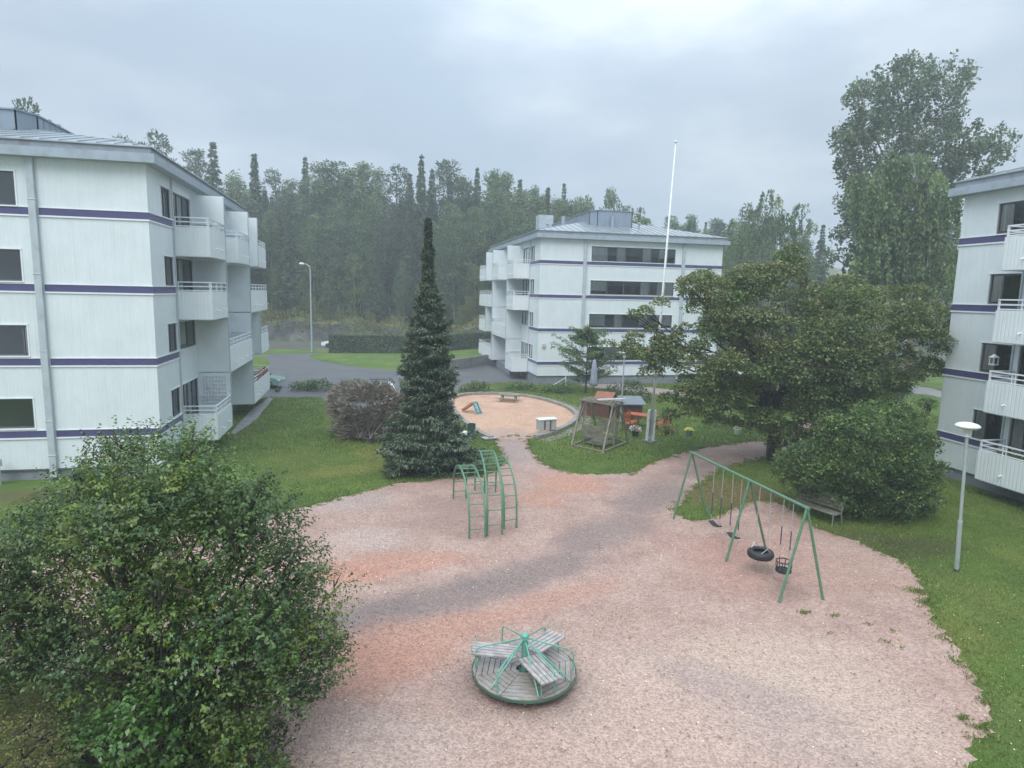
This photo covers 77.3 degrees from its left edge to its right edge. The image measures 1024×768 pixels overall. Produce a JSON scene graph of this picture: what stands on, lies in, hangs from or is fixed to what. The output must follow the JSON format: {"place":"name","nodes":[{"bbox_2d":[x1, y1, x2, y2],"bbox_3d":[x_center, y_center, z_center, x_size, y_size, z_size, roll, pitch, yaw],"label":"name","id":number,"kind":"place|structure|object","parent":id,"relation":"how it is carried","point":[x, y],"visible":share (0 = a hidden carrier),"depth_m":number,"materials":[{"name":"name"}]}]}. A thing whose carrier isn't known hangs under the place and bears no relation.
{"place":"outdoors","nodes":[
{"label":"outdoors","id":0,"kind":"place"},
{"bbox_2d":[231,397,272,433],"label":"paved path","id":1,"kind":"structure","parent":0,"point":[254,413],"depth_m":39.61,"materials":[{"name":"grey concrete"}]},
{"bbox_2d":[253,353,536,413],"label":"asphalt driveway","id":2,"kind":"structure","parent":0,"point":[293,368],"depth_m":60.46,"materials":[{"name":"grey asphalt"}]},
{"bbox_2d":[449,354,488,368],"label":"retaining wall","id":3,"kind":"structure","parent":2,"relation":"on","point":[467,362],"depth_m":67.49,"materials":[{"name":"grey concrete"}]},
{"bbox_2d":[309,349,481,369],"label":"lawn island","id":4,"kind":"structure","parent":0,"point":[388,361],"depth_m":74.20,"materials":[{"name":"green plant"}]},
{"bbox_2d":[327,331,414,352],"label":"clipped hedge","id":5,"kind":"object","parent":4,"relation":"on","point":[354,342],"visible":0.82,"depth_m":80.18,"materials":[{"name":"green plant"}]},
{"bbox_2d":[0,341,1023,767],"bbox_3d":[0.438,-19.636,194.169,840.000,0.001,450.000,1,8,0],"label":"ground","id":6,"kind":"structure","parent":0,"point":[10,491],"depth_m":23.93,"materials":[{"name":"green plant"}]},
{"bbox_2d":[0,687,86,767],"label":"olive shrub","id":7,"kind":"object","parent":6,"relation":"on","point":[41,740],"visible":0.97,"depth_m":8.28,"materials":[{"name":"green plant"}]},
{"bbox_2d":[0,518,88,707],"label":"lilac bush","id":8,"kind":"object","parent":6,"relation":"on","point":[8,616],"visible":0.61,"depth_m":10.19,"materials":[{"name":"green plant"}]},
{"bbox_2d":[51,681,192,767],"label":"young shrub","id":9,"kind":"object","parent":6,"relation":"on","point":[122,748],"visible":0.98,"depth_m":8.47,"materials":[{"name":"green plant"}]},
{"bbox_2d":[0,107,269,480],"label":"apartment building","id":10,"kind":"structure","parent":6,"relation":"on","point":[126,291],"depth_m":25.74,"materials":[{"name":"concrete"}]},
{"bbox_2d":[0,324,30,356],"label":"window","id":11,"kind":"structure","parent":10,"relation":"in","point":[25,332],"depth_m":25.07,"materials":[{"name":"white glass"}]},
{"bbox_2d":[172,190,191,226],"bbox_3d":[-15.484,-7.497,30.028,0.205,2.660,3.000,-1,8,-12],"label":"window","id":12,"kind":"structure","parent":10,"relation":"in","point":[177,205],"depth_m":30.01,"materials":[{"name":"white glass"}]},
{"bbox_2d":[176,257,194,291],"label":"window","id":13,"kind":"structure","parent":10,"relation":"in","point":[180,276],"depth_m":30.28,"materials":[{"name":"white glass"}]},
{"bbox_2d":[179,320,197,350],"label":"window","id":14,"kind":"structure","parent":10,"relation":"in","point":[183,337],"depth_m":30.67,"materials":[{"name":"white glass"}]},
{"bbox_2d":[182,376,200,413],"bbox_3d":[-15.675,1.025,31.241,0.205,2.480,3.000,-1,8,-12],"label":"window","id":15,"kind":"structure","parent":10,"relation":"in","point":[187,389],"depth_m":31.42,"materials":[{"name":"white glass"}]},
{"bbox_2d":[0,409,371,767],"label":"lilac bush","id":16,"kind":"object","parent":6,"relation":"on","point":[154,590],"visible":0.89,"depth_m":9.66,"materials":[{"name":"green plant"}]},
{"bbox_2d":[186,702,314,767],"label":"olive shrub","id":17,"kind":"object","parent":6,"relation":"on","point":[255,761],"visible":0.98,"depth_m":9.15,"materials":[{"name":"green plant"}]},
{"bbox_2d":[287,377,334,391],"bbox_3d":[-15.540,0.055,50.086,3.918,1.306,2.230,1,8,0],"label":"shrub","id":18,"kind":"object","parent":6,"relation":"on","point":[313,385],"visible":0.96,"depth_m":49.71,"materials":[{"name":"green plant"}]},
{"bbox_2d":[321,378,408,443],"bbox_3d":[-7.523,1.558,34.640,5.802,4.209,4.316,1,8,0],"label":"twiggy bush","id":19,"kind":"object","parent":6,"relation":"on","point":[351,416],"visible":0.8,"depth_m":33.42,"materials":[{"name":"brown plant"}]},
{"bbox_2d":[373,217,488,481],"bbox_3d":[-3.436,-1.591,28.125,5.177,11.129,4.655,1,8,0],"label":"spruce tree","id":20,"kind":"object","parent":6,"relation":"on","point":[425,438],"visible":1,"depth_m":27.35,"materials":[{"name":"green plant"}]},
{"bbox_2d":[445,330,490,350],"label":"clipped hedge","id":21,"kind":"object","parent":6,"relation":"on","point":[464,340],"visible":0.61,"depth_m":88.66,"materials":[{"name":"green plant"}]},
{"bbox_2d":[0,423,995,767],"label":"gravel yard","id":22,"kind":"structure","parent":6,"relation":"on","point":[454,583],"depth_m":15.10,"materials":[{"name":"gravel"}]},
{"bbox_2d":[453,464,485,538],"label":"climbing arch","id":23,"kind":"structure","parent":22,"relation":"on","point":[467,467],"depth_m":21.33,"materials":[{"name":"green paint"}]},
{"bbox_2d":[474,449,502,535],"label":"climbing arch","id":24,"kind":"structure","parent":22,"relation":"on","point":[486,472],"depth_m":21.56,"materials":[{"name":"green paint"}]},
{"bbox_2d":[484,456,517,528],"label":"climbing arch","id":25,"kind":"structure","parent":22,"relation":"on","point":[495,485],"depth_m":22.02,"materials":[{"name":"green paint"}]},
{"bbox_2d":[470,622,576,704],"bbox_3d":[0.241,5.597,13.138,2.185,1.030,2.156,1,8,0],"label":"merry go round","id":26,"kind":"object","parent":22,"relation":"on","point":[535,677],"visible":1,"depth_m":12.92,"materials":[{"name":"green paint"}]},
{"bbox_2d":[672,451,823,602],"bbox_3d":[7.263,4.060,19.925,1.864,2.608,6.555,0,8,-11],"label":"playground swing set","id":27,"kind":"object","parent":22,"relation":"on","point":[806,511],"visible":0.88,"depth_m":19.16,"materials":[{"name":"green paint"}]},
{"bbox_2d":[747,487,773,561],"bbox_3d":[7.280,4.046,18.578,0.750,2.040,0.750,1,8,0],"label":"tyre swing","id":28,"kind":"object","parent":27,"relation":"hanging from","point":[760,553],"visible":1,"depth_m":18.52,"materials":[{"name":"rubber"}]},
{"bbox_2d":[775,499,793,574],"bbox_3d":[7.527,4.188,17.583,0.431,2.030,0.434,1,8,0],"label":"toddler swing","id":29,"kind":"object","parent":27,"relation":"hanging from","point":[782,569],"visible":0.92,"depth_m":17.66,"materials":[{"name":"metal"}]},
{"bbox_2d":[448,392,577,438],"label":"sandpit kerb","id":30,"kind":"structure","parent":6,"relation":"on","point":[571,422],"depth_m":42.12,"materials":[{"name":"grey concrete"}]},
{"bbox_2d":[453,395,573,438],"bbox_3d":[0.235,1.890,42.763,7.838,0.001,15.221,-1,8,-14],"label":"sand pit","id":31,"kind":"object","parent":6,"relation":"on","point":[502,419],"visible":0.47,"depth_m":42.19,"materials":[{"name":"beige sand"}]},
{"bbox_2d":[535,417,557,430],"bbox_3d":[1.950,2.271,36.427,1.137,0.650,0.598,-2,9,-21],"label":"toy box","id":32,"kind":"object","parent":31,"relation":"on","point":[545,423],"visible":1,"depth_m":36.21,"materials":[{"name":"white paint"}]},
{"bbox_2d":[195,379,938,466],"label":"grass","id":33,"kind":"structure","parent":6,"relation":"on","point":[931,426],"depth_m":36.39,"materials":[{"name":"green plant"}]},
{"bbox_2d":[572,195,594,215],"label":"weeping birch","id":34,"kind":"object","parent":6,"relation":"on","point":[579,204],"visible":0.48,"depth_m":95.92,"materials":[{"name":"green plant"}]},
{"bbox_2d":[550,324,622,393],"bbox_3d":[5.918,-1.993,50.948,5.919,5.656,4.009,-2,9,-23],"label":"young tree","id":35,"kind":"object","parent":6,"relation":"on","point":[586,335],"visible":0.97,"depth_m":50.89,"materials":[{"name":"green plant"}]},
{"bbox_2d":[580,391,617,417],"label":"play house","id":36,"kind":"structure","parent":6,"relation":"on","point":[602,410],"depth_m":41.75,"materials":[{"name":"brown wood"}]},
{"bbox_2d":[571,396,627,452],"bbox_3d":[4.708,1.952,33.948,2.385,2.608,3.062,8,11,40],"label":"garden swing","id":37,"kind":"object","parent":6,"relation":"on","point":[595,432],"visible":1,"depth_m":33.68,"materials":[{"name":"white paint"}]},
{"bbox_2d":[478,210,730,384],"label":"apartment building","id":38,"kind":"structure","parent":6,"relation":"on","point":[594,269],"depth_m":57.03,"materials":[{"name":"concrete"}]},
{"bbox_2d":[588,313,672,328],"bbox_3d":[10.574,-5.580,56.991,7.980,1.300,0.205,-1,8,-12],"label":"window","id":39,"kind":"structure","parent":38,"relation":"in","point":[595,319],"depth_m":56.80,"materials":[{"name":"white glass"}]},
{"bbox_2d":[589,280,674,296],"bbox_3d":[10.638,-8.450,56.582,7.980,1.300,0.205,-1,8,-12],"label":"window","id":40,"kind":"structure","parent":38,"relation":"in","point":[601,285],"depth_m":56.84,"materials":[{"name":"white glass"}]},
{"bbox_2d":[591,246,676,263],"bbox_3d":[10.701,-11.296,56.177,7.980,1.350,0.205,-1,8,-12],"label":"window","id":41,"kind":"structure","parent":38,"relation":"in","point":[598,254],"depth_m":56.00,"materials":[{"name":"white glass"}]},
{"bbox_2d":[599,186,653,225],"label":"weeping birch","id":42,"kind":"object","parent":6,"relation":"on","point":[609,203],"visible":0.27,"depth_m":94.08,"materials":[{"name":"green plant"}]},
{"bbox_2d":[604,380,655,401],"bbox_3d":[8.755,0.658,47.961,4.255,1.995,2.848,1,8,0],"label":"shrub","id":43,"kind":"object","parent":6,"relation":"on","point":[631,383],"visible":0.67,"depth_m":47.64,"materials":[{"name":"green plant"}]},
{"bbox_2d":[614,395,646,418],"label":"play house","id":44,"kind":"structure","parent":6,"relation":"on","point":[633,403],"depth_m":41.38,"materials":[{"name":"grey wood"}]},
{"bbox_2d":[642,140,676,442],"bbox_3d":[7.843,-4.739,34.102,0.646,15.883,1.021,8,11,40],"label":"flagpole","id":45,"kind":"object","parent":6,"relation":"on","point":[650,425],"visible":0.94,"depth_m":34.65,"materials":[{"name":"white metal"}]},
{"bbox_2d":[722,189,819,344],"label":"weeping birch","id":46,"kind":"object","parent":6,"relation":"on","point":[776,232],"visible":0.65,"depth_m":76.73,"materials":[{"name":"green plant"}]},
{"bbox_2d":[598,241,958,460],"bbox_3d":[13.167,-1.340,31.085,18.170,10.641,9.015,1,8,0],"label":"maple tree","id":47,"kind":"object","parent":6,"relation":"on","point":[830,372],"visible":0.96,"depth_m":28.71,"materials":[{"name":"green plant"}]},
{"bbox_2d":[788,484,845,526],"bbox_3d":[11.097,4.392,23.354,0.693,1.027,1.804,-3,9,-30],"label":"park bench","id":48,"kind":"object","parent":6,"relation":"on","point":[821,508],"visible":0.77,"depth_m":23.22,"materials":[{"name":"wood"}]},
{"bbox_2d":[766,399,952,523],"bbox_3d":[12.897,2.956,23.760,7.516,5.024,4.673,1,8,0],"label":"dark shrub","id":49,"kind":"object","parent":6,"relation":"on","point":[879,465],"visible":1,"depth_m":22.64,"materials":[{"name":"green plant"}]},
{"bbox_2d":[838,150,963,398],"bbox_3d":[30.993,-8.464,51.076,11.776,19.738,7.289,1,8,0],"label":"weeping birch","id":50,"kind":"object","parent":6,"relation":"on","point":[885,230],"visible":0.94,"depth_m":48.63,"materials":[{"name":"green plant"}]},
{"bbox_2d":[809,48,1022,368],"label":"poplar tree","id":51,"kind":"object","parent":6,"relation":"on","point":[852,135],"visible":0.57,"depth_m":61.19,"materials":[{"name":"green plant"}]},
{"bbox_2d":[953,422,980,571],"bbox_3d":[13.089,3.329,18.765,0.648,4.508,0.648,1,8,0],"label":"yard lamp","id":52,"kind":"object","parent":6,"relation":"on","point":[967,427],"visible":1,"depth_m":18.68,"materials":[{"name":"white metal"}]},
{"bbox_2d":[934,167,1023,501],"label":"apartment building","id":53,"kind":"structure","parent":6,"relation":"on","point":[987,315],"depth_m":27.24,"materials":[{"name":"concrete"}]},
{"bbox_2d":[970,408,998,445],"bbox_3d":[20.295,1.810,27.351,0.205,1.350,1.520,0,8,-11],"label":"window","id":54,"kind":"structure","parent":53,"relation":"in","point":[980,417],"depth_m":27.77,"materials":[{"name":"white glass"}]},
{"bbox_2d":[976,341,1011,376],"bbox_3d":[20.359,-1.061,26.943,0.205,1.350,1.520,0,8,-11],"label":"window","id":55,"kind":"structure","parent":53,"relation":"in","point":[988,348],"depth_m":27.38,"materials":[{"name":"white glass"}]},
{"bbox_2d":[984,272,1021,305],"bbox_3d":[20.423,-3.931,26.535,0.205,1.350,1.520,0,8,-11],"label":"window","id":56,"kind":"structure","parent":53,"relation":"in","point":[997,283],"depth_m":26.96,"materials":[{"name":"white glass"}]},
{"bbox_2d":[993,199,1023,235],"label":"window","id":57,"kind":"structure","parent":53,"relation":"in","point":[1007,211],"depth_m":26.55,"materials":[{"name":"white glass"}]},
{"bbox_2d":[1004,417,1023,456],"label":"window","id":58,"kind":"structure","parent":53,"relation":"in","point":[1016,438],"depth_m":26.19,"materials":[{"name":"white glass"}]},
{"bbox_2d":[0,0,1023,269],"label":"sky","id":59,"kind":"structure","parent":0,"point":[590,97],"materials":[{"name":"grey"}]},
{"bbox_2d":[56,479,1023,767],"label":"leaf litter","id":60,"kind":"object","parent":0,"point":[654,625],"visible":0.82,"depth_m":15.52,"materials":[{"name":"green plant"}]},
{"bbox_2d":[261,268,952,350],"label":"hill","id":61,"kind":"structure","parent":0,"point":[297,334],"depth_m":98.57,"materials":[{"name":"green plant"}]},
{"bbox_2d":[138,128,176,160],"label":"tree","id":62,"kind":"object","parent":61,"relation":"on","point":[162,135],"visible":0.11,"depth_m":96.81,"materials":[{"name":"green plant"}]},
{"bbox_2d":[179,148,210,181],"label":"tree","id":63,"kind":"object","parent":61,"relation":"on","point":[199,155],"visible":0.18,"depth_m":108.79,"materials":[{"name":"green plant"}]},
{"bbox_2d":[204,142,224,192],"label":"wood spruce","id":64,"kind":"object","parent":61,"relation":"on","point":[212,177],"visible":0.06,"depth_m":105.74,"materials":[{"name":"green plant"}]},
{"bbox_2d":[222,169,250,207],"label":"wood birch","id":65,"kind":"object","parent":61,"relation":"on","point":[235,189],"visible":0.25,"depth_m":113.26,"materials":[{"name":"green plant"}]},
{"bbox_2d":[246,153,279,311],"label":"wood spruce","id":66,"kind":"object","parent":61,"relation":"on","point":[255,209],"visible":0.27,"depth_m":107.17,"materials":[{"name":"green plant"}]},
{"bbox_2d":[258,209,281,305],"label":"wood birch","id":67,"kind":"object","parent":61,"relation":"on","point":[270,238],"visible":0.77,"depth_m":104.85,"materials":[{"name":"green plant"}]},
{"bbox_2d":[268,266,281,310],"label":"wood birch","id":68,"kind":"object","parent":61,"relation":"on","point":[274,276],"visible":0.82,"depth_m":102.73,"materials":[{"name":"green plant"}]},
{"bbox_2d":[257,168,293,303],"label":"tree","id":69,"kind":"object","parent":61,"relation":"on","point":[274,180],"visible":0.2,"depth_m":115.21,"materials":[{"name":"green plant"}]},
{"bbox_2d":[257,196,296,262],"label":"tree","id":70,"kind":"object","parent":61,"relation":"on","point":[280,226],"visible":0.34,"depth_m":107.70,"materials":[{"name":"green plant"}]},
{"bbox_2d":[270,182,301,275],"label":"wood birch","id":71,"kind":"object","parent":61,"relation":"on","point":[287,194],"visible":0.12,"depth_m":110.94,"materials":[{"name":"green plant"}]},
{"bbox_2d":[271,201,307,316],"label":"wood spruce","id":72,"kind":"object","parent":61,"relation":"on","point":[287,288],"visible":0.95,"depth_m":101.82,"materials":[{"name":"green plant"}]},
{"bbox_2d":[297,212,328,303],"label":"wood birch","id":73,"kind":"object","parent":61,"relation":"on","point":[313,258],"visible":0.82,"depth_m":103.08,"materials":[{"name":"green plant"}]},
{"bbox_2d":[294,161,340,302],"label":"wood birch","id":74,"kind":"object","parent":61,"relation":"on","point":[320,190],"visible":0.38,"depth_m":109.25,"materials":[{"name":"green plant"}]},
{"bbox_2d":[307,158,354,304],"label":"tree","id":75,"kind":"object","parent":61,"relation":"on","point":[334,171],"visible":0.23,"depth_m":109.81,"materials":[{"name":"green plant"}]},
{"bbox_2d":[313,203,363,312],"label":"wood birch","id":76,"kind":"object","parent":61,"relation":"on","point":[336,263],"visible":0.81,"depth_m":103.29,"materials":[{"name":"green plant"}]},
{"bbox_2d":[329,167,366,307],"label":"wood birch","id":77,"kind":"object","parent":61,"relation":"on","point":[346,193],"visible":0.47,"depth_m":109.00,"materials":[{"name":"green plant"}]},
{"bbox_2d":[337,252,368,314],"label":"understorey tree","id":78,"kind":"object","parent":61,"relation":"on","point":[358,287],"visible":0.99,"depth_m":102.67,"materials":[{"name":"green plant"}]},
{"bbox_2d":[342,206,373,313],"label":"wood birch","id":79,"kind":"object","parent":61,"relation":"on","point":[366,267],"visible":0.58,"depth_m":104.93,"materials":[{"name":"green plant"}]},
{"bbox_2d":[349,161,386,303],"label":"wood birch","id":80,"kind":"object","parent":61,"relation":"on","point":[364,176],"visible":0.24,"depth_m":113.94,"materials":[{"name":"green plant"}]},
{"bbox_2d":[363,193,391,299],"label":"wood birch","id":81,"kind":"object","parent":61,"relation":"on","point":[375,214],"visible":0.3,"depth_m":110.08,"materials":[{"name":"green plant"}]},
{"bbox_2d":[366,166,392,245],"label":"wood birch","id":82,"kind":"object","parent":61,"relation":"on","point":[377,174],"visible":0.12,"depth_m":117.29,"materials":[{"name":"green plant"}]},
{"bbox_2d":[376,162,419,313],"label":"tree","id":83,"kind":"object","parent":61,"relation":"on","point":[396,208],"visible":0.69,"depth_m":106.74,"materials":[{"name":"green plant"}]},
{"bbox_2d":[393,260,412,322],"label":"wood birch","id":84,"kind":"object","parent":61,"relation":"on","point":[403,293],"visible":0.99,"depth_m":101.51,"materials":[{"name":"green plant"}]},
{"bbox_2d":[390,212,417,319],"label":"wood spruce","id":85,"kind":"object","parent":61,"relation":"on","point":[404,256],"visible":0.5,"depth_m":104.14,"materials":[{"name":"green plant"}]},
{"bbox_2d":[386,220,423,314],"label":"tree","id":86,"kind":"object","parent":61,"relation":"on","point":[399,244],"visible":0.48,"depth_m":105.93,"materials":[{"name":"green plant"}]},
{"bbox_2d":[410,154,435,286],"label":"wood spruce","id":87,"kind":"object","parent":61,"relation":"on","point":[423,210],"visible":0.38,"depth_m":109.02,"materials":[{"name":"green plant"}]},
{"bbox_2d":[419,222,446,285],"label":"wood birch","id":88,"kind":"object","parent":61,"relation":"on","point":[436,247],"visible":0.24,"depth_m":102.06,"materials":[{"name":"green plant"}]},
{"bbox_2d":[426,168,448,301],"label":"wood spruce","id":89,"kind":"object","parent":61,"relation":"on","point":[433,205],"visible":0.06,"depth_m":113.13,"materials":[{"name":"green plant"}]},
{"bbox_2d":[437,246,455,317],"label":"wood spruce","id":90,"kind":"object","parent":61,"relation":"on","point":[443,281],"visible":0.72,"depth_m":99.35,"materials":[{"name":"green plant"}]},
{"bbox_2d":[425,159,474,245],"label":"tree","id":91,"kind":"object","parent":61,"relation":"on","point":[448,168],"visible":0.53,"depth_m":108.37,"materials":[{"name":"green plant"}]},
{"bbox_2d":[433,202,470,316],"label":"wood birch","id":92,"kind":"object","parent":61,"relation":"on","point":[450,207],"visible":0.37,"depth_m":104.99,"materials":[{"name":"green plant"}]},
{"bbox_2d":[436,211,471,318],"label":"wood birch","id":93,"kind":"object","parent":61,"relation":"on","point":[455,273],"visible":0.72,"depth_m":103.95,"materials":[{"name":"green plant"}]},
{"bbox_2d":[450,174,473,309],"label":"wood birch","id":94,"kind":"object","parent":61,"relation":"on","point":[462,198],"visible":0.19,"depth_m":114.01,"materials":[{"name":"green plant"}]},
{"bbox_2d":[458,205,489,309],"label":"wood birch","id":95,"kind":"object","parent":61,"relation":"on","point":[473,237],"visible":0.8,"depth_m":103.28,"materials":[{"name":"green plant"}]},
{"bbox_2d":[462,264,488,316],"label":"understorey tree","id":96,"kind":"object","parent":61,"relation":"on","point":[474,296],"visible":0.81,"depth_m":102.53,"materials":[{"name":"green plant"}]},
{"bbox_2d":[477,168,506,286],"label":"wood birch","id":97,"kind":"object","parent":61,"relation":"on","point":[494,197],"visible":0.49,"depth_m":107.94,"materials":[{"name":"green plant"}]},
{"bbox_2d":[483,200,515,290],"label":"wood birch","id":98,"kind":"object","parent":61,"relation":"on","point":[505,225],"visible":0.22,"depth_m":107.31,"materials":[{"name":"green plant"}]},
{"bbox_2d":[490,171,515,216],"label":"wood birch","id":99,"kind":"object","parent":61,"relation":"on","point":[505,184],"visible":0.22,"depth_m":116.00,"materials":[{"name":"green plant"}]},
{"bbox_2d":[260,304,759,335],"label":"undergrowth","id":100,"kind":"object","parent":61,"relation":"on","point":[381,325],"visible":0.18,"depth_m":98.98,"materials":[{"name":"green plant"}]},
{"bbox_2d":[498,205,534,241],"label":"wood birch","id":101,"kind":"object","parent":61,"relation":"on","point":[520,229],"visible":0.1,"depth_m":102.03,"materials":[{"name":"green plant"}]},
{"bbox_2d":[508,187,532,233],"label":"wood birch","id":102,"kind":"object","parent":61,"relation":"on","point":[519,202],"visible":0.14,"depth_m":111.23,"materials":[{"name":"green plant"}]},
{"bbox_2d":[551,198,569,223],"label":"wood birch","id":103,"kind":"object","parent":61,"relation":"on","point":[560,210],"visible":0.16,"depth_m":109.79,"materials":[{"name":"green plant"}]},
{"bbox_2d":[808,225,834,306],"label":"wood spruce","id":104,"kind":"object","parent":61,"relation":"on","point":[821,246],"visible":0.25,"depth_m":106.52,"materials":[{"name":"green plant"}]},
{"bbox_2d":[269,342,945,358],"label":"road","id":105,"kind":"structure","parent":0,"point":[279,345],"depth_m":89.11,"materials":[{"name":"grey asphalt"}]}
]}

